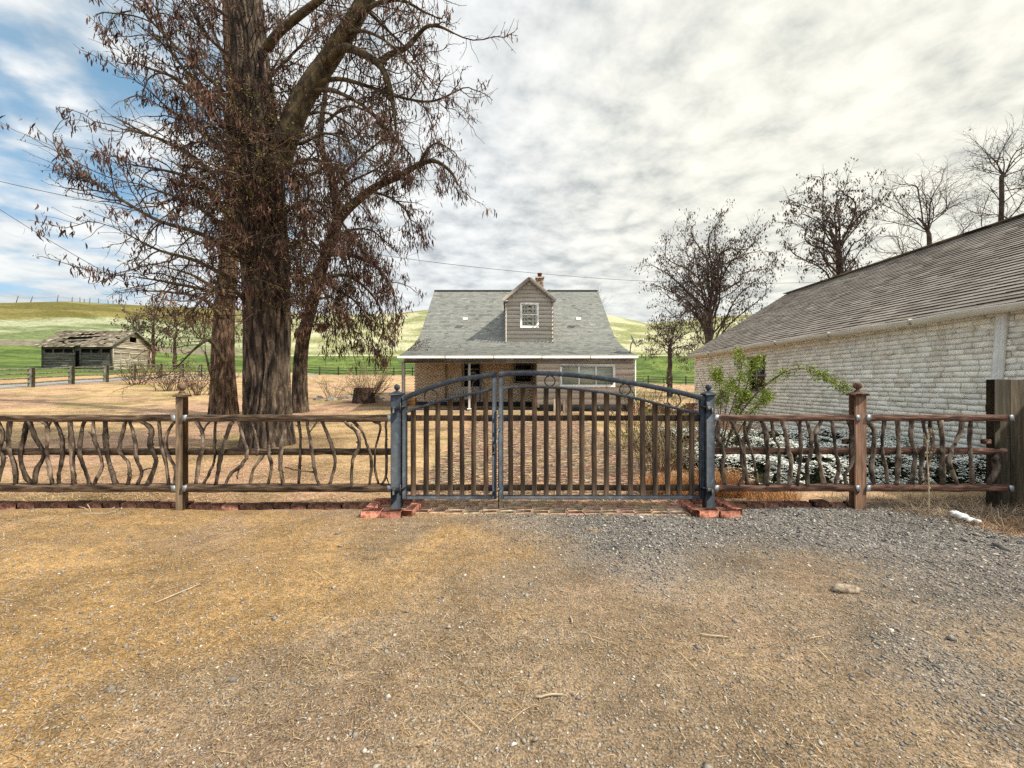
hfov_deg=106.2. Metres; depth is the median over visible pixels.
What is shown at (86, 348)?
old shed
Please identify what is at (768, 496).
dry grass clump
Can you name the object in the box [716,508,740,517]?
brick
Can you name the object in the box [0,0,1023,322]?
sky
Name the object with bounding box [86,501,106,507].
brick
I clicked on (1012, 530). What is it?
orange weeds
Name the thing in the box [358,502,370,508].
brick
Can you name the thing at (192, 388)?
brown shrub
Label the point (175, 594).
fallen twig
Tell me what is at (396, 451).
gate post
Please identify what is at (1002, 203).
bare tree
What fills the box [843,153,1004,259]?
bare tree
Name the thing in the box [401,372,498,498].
gate leaf
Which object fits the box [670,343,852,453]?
leafy shrub
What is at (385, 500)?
brick
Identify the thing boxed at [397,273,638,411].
house
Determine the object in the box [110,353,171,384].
brown shrub
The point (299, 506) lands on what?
brick
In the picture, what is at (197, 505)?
brick
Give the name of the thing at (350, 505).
brick
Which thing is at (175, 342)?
tree
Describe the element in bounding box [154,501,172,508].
brick
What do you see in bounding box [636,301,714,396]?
young tree
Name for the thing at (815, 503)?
brick
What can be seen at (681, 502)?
brick
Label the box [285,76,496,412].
locust tree
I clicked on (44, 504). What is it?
brick
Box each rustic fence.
[0,383,390,510]
[714,382,1014,509]
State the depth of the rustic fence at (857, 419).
4.57 m
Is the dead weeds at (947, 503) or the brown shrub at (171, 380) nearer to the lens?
the dead weeds at (947, 503)
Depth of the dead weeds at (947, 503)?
4.59 m
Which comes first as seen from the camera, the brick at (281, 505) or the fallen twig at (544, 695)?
the fallen twig at (544, 695)
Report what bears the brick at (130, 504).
on the ground at (24, 327)
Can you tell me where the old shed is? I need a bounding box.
[32,331,157,369]
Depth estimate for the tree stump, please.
19.22 m
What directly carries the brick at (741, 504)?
on the ground at (24, 327)
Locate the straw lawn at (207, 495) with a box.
[0,405,736,505]
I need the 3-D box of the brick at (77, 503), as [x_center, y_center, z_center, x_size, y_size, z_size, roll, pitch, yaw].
[-5.228,1.470,4.665,0.201,0.095,0.106,0,0,0]
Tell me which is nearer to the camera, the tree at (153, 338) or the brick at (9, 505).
the brick at (9, 505)
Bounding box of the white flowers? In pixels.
[645,426,985,483]
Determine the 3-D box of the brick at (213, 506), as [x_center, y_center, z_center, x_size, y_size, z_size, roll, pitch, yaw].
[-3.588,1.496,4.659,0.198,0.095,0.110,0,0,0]
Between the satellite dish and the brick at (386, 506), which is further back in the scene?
the satellite dish
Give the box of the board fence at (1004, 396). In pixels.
[985,379,1023,508]
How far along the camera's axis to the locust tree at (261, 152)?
8.40 m
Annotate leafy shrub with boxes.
[591,365,703,452]
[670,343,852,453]
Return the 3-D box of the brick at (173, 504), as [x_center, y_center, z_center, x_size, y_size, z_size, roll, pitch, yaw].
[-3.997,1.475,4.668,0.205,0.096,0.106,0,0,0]
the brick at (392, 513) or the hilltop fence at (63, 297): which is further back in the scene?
the hilltop fence at (63, 297)
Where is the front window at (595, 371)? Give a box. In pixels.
[559,364,614,386]
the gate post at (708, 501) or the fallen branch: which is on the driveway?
the gate post at (708, 501)
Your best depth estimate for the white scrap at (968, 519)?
4.12 m
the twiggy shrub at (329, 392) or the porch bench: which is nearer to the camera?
the porch bench
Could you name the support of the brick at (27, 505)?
on the ground at (24, 327)
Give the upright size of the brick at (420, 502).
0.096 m
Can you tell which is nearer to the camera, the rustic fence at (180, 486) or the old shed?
the rustic fence at (180, 486)
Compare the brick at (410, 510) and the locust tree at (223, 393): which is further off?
the locust tree at (223, 393)
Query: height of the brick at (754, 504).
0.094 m
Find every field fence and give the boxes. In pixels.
[308,367,414,375]
[636,376,693,384]
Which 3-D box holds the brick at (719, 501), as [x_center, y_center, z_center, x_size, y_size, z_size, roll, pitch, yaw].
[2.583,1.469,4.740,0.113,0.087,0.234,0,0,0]
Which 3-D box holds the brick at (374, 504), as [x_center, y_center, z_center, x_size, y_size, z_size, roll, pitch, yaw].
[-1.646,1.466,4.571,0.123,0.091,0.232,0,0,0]
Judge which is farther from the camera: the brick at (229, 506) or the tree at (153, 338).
the tree at (153, 338)
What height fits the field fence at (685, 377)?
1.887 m
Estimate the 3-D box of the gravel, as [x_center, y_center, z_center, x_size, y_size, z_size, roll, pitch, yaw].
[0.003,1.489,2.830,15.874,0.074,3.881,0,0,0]
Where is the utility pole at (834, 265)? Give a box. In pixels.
[832,249,835,276]
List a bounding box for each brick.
[0,501,24,509]
[17,501,41,508]
[34,501,57,507]
[50,501,72,507]
[68,500,92,507]
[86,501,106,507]
[103,500,125,507]
[121,501,141,507]
[137,501,159,507]
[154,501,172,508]
[171,501,193,508]
[188,502,210,508]
[205,502,225,509]
[221,503,242,510]
[239,503,257,509]
[256,502,275,509]
[273,502,292,508]
[290,502,309,509]
[308,502,326,509]
[324,502,343,509]
[342,502,360,508]
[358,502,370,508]
[360,508,383,517]
[366,501,379,507]
[374,498,390,505]
[379,504,390,508]
[381,509,402,518]
[403,499,412,503]
[403,504,418,516]
[411,499,424,508]
[678,499,692,508]
[684,503,697,515]
[688,499,701,503]
[696,508,718,517]
[715,497,728,506]
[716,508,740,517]
[723,502,741,514]
[728,501,746,508]
[742,501,762,507]
[759,501,778,507]
[775,501,795,506]
[791,501,810,506]
[809,499,828,507]
[829,502,845,506]
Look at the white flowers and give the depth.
6.21 m
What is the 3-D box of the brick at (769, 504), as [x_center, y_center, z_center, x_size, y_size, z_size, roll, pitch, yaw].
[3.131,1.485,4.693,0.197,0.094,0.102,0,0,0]
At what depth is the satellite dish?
17.07 m
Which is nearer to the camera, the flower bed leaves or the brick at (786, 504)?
the brick at (786, 504)
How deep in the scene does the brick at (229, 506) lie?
4.60 m
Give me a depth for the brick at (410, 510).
4.37 m
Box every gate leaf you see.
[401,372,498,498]
[497,371,704,508]
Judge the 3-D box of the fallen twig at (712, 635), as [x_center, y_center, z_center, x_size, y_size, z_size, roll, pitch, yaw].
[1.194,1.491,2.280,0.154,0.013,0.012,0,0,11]
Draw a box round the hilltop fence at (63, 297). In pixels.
[16,295,125,303]
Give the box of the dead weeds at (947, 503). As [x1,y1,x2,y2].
[814,491,1023,533]
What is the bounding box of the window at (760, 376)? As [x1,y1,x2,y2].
[746,355,766,392]
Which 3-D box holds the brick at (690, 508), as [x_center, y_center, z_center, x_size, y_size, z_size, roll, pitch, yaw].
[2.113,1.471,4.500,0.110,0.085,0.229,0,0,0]
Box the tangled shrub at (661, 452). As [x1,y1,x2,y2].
[599,385,716,472]
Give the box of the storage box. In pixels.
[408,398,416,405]
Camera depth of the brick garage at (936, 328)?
8.52 m
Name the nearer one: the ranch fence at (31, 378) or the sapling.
the sapling
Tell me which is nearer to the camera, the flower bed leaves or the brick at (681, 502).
the brick at (681, 502)
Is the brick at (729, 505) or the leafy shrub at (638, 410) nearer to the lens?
the brick at (729, 505)
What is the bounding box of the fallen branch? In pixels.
[79,504,114,513]
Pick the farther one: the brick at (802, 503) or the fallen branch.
the brick at (802, 503)
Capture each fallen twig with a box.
[154,583,199,603]
[535,693,562,697]
[699,633,727,637]
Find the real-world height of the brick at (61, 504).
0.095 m
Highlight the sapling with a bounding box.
[918,425,935,511]
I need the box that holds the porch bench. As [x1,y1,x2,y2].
[448,387,471,398]
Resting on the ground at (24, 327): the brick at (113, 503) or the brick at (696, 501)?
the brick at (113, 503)
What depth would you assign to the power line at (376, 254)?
34.52 m
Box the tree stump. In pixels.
[351,388,375,403]
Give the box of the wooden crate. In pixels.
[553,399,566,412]
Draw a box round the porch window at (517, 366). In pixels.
[514,363,531,382]
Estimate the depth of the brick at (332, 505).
4.61 m
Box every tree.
[0,0,517,448]
[105,0,335,414]
[108,303,165,342]
[127,293,183,366]
[148,302,210,368]
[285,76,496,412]
[630,199,791,343]
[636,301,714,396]
[767,157,909,282]
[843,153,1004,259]
[921,111,1023,233]
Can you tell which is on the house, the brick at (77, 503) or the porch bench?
the porch bench
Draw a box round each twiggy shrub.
[309,371,353,397]
[316,359,396,400]
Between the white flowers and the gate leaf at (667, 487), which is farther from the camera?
the white flowers
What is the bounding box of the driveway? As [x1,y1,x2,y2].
[408,414,723,515]
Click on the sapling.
(928, 463)
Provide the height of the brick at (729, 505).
0.091 m
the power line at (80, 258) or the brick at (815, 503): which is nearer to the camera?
the brick at (815, 503)
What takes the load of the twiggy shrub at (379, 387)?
on the ground at (24, 327)
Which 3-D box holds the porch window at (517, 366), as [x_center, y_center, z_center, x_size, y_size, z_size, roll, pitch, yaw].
[0.550,-0.675,19.091,0.900,1.250,0.071,0,0,0]
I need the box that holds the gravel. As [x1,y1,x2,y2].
[0,504,1023,767]
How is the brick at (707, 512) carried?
on the ground at (24, 327)
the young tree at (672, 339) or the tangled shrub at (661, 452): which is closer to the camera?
the tangled shrub at (661, 452)
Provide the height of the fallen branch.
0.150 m
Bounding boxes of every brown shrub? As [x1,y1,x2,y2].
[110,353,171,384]
[137,360,203,390]
[165,362,209,395]
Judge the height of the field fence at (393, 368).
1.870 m
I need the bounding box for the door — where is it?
[462,363,481,401]
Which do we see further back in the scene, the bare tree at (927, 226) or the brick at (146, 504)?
the bare tree at (927, 226)
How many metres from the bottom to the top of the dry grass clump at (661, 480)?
0.326 m
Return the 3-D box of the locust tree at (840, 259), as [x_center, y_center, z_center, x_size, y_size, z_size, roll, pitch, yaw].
[22.253,-6.983,27.018,6.832,16.447,6.717,0,0,0]
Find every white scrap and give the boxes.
[947,510,960,516]
[954,513,969,519]
[963,516,973,522]
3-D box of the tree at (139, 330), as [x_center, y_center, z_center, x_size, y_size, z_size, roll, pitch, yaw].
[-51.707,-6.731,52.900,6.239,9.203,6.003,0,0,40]
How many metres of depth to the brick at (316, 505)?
4.62 m
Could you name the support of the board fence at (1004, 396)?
on the ground at (24, 327)
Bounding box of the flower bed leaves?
[645,429,985,483]
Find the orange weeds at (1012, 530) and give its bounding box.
[961,515,1023,537]
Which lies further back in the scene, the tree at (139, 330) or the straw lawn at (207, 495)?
the tree at (139, 330)
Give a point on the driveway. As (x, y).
(672, 507)
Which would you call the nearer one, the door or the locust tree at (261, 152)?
the locust tree at (261, 152)
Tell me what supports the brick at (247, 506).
on the ground at (24, 327)
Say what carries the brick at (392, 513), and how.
on the ground at (24, 327)
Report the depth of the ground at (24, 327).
2.48 m
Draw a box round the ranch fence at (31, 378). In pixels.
[0,363,207,387]
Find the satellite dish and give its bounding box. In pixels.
[630,335,643,352]
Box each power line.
[0,181,815,282]
[1,210,211,317]
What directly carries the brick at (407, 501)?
on the driveway
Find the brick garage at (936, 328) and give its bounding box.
[686,213,1023,461]
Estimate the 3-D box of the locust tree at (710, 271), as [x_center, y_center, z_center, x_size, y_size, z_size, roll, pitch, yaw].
[17.737,-7.726,34.803,11.450,17.454,11.597,0,0,-43]
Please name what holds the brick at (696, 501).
on the driveway
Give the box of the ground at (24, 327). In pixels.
[0,301,1023,767]
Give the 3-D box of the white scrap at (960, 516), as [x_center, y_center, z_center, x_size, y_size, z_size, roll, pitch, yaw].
[4.931,1.455,4.201,0.129,0.086,0.132,0,0,23]
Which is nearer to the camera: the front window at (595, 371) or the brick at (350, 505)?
the brick at (350, 505)
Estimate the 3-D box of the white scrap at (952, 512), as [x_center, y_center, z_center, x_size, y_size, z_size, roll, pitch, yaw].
[4.962,1.456,4.293,0.123,0.077,0.101,0,0,28]
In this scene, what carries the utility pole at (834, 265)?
on the ground at (24, 327)
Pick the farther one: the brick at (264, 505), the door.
the door
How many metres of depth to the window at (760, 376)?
12.48 m
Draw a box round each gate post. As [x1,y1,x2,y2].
[389,384,405,508]
[700,384,716,507]
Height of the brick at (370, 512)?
0.090 m
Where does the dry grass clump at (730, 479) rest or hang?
on the ground at (24, 327)
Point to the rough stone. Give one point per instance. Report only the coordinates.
(844, 588)
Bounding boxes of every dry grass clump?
[624,468,698,494]
[671,463,759,497]
[737,491,805,500]
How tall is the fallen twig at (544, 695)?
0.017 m
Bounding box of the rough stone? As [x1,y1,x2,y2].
[831,583,861,593]
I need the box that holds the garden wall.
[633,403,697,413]

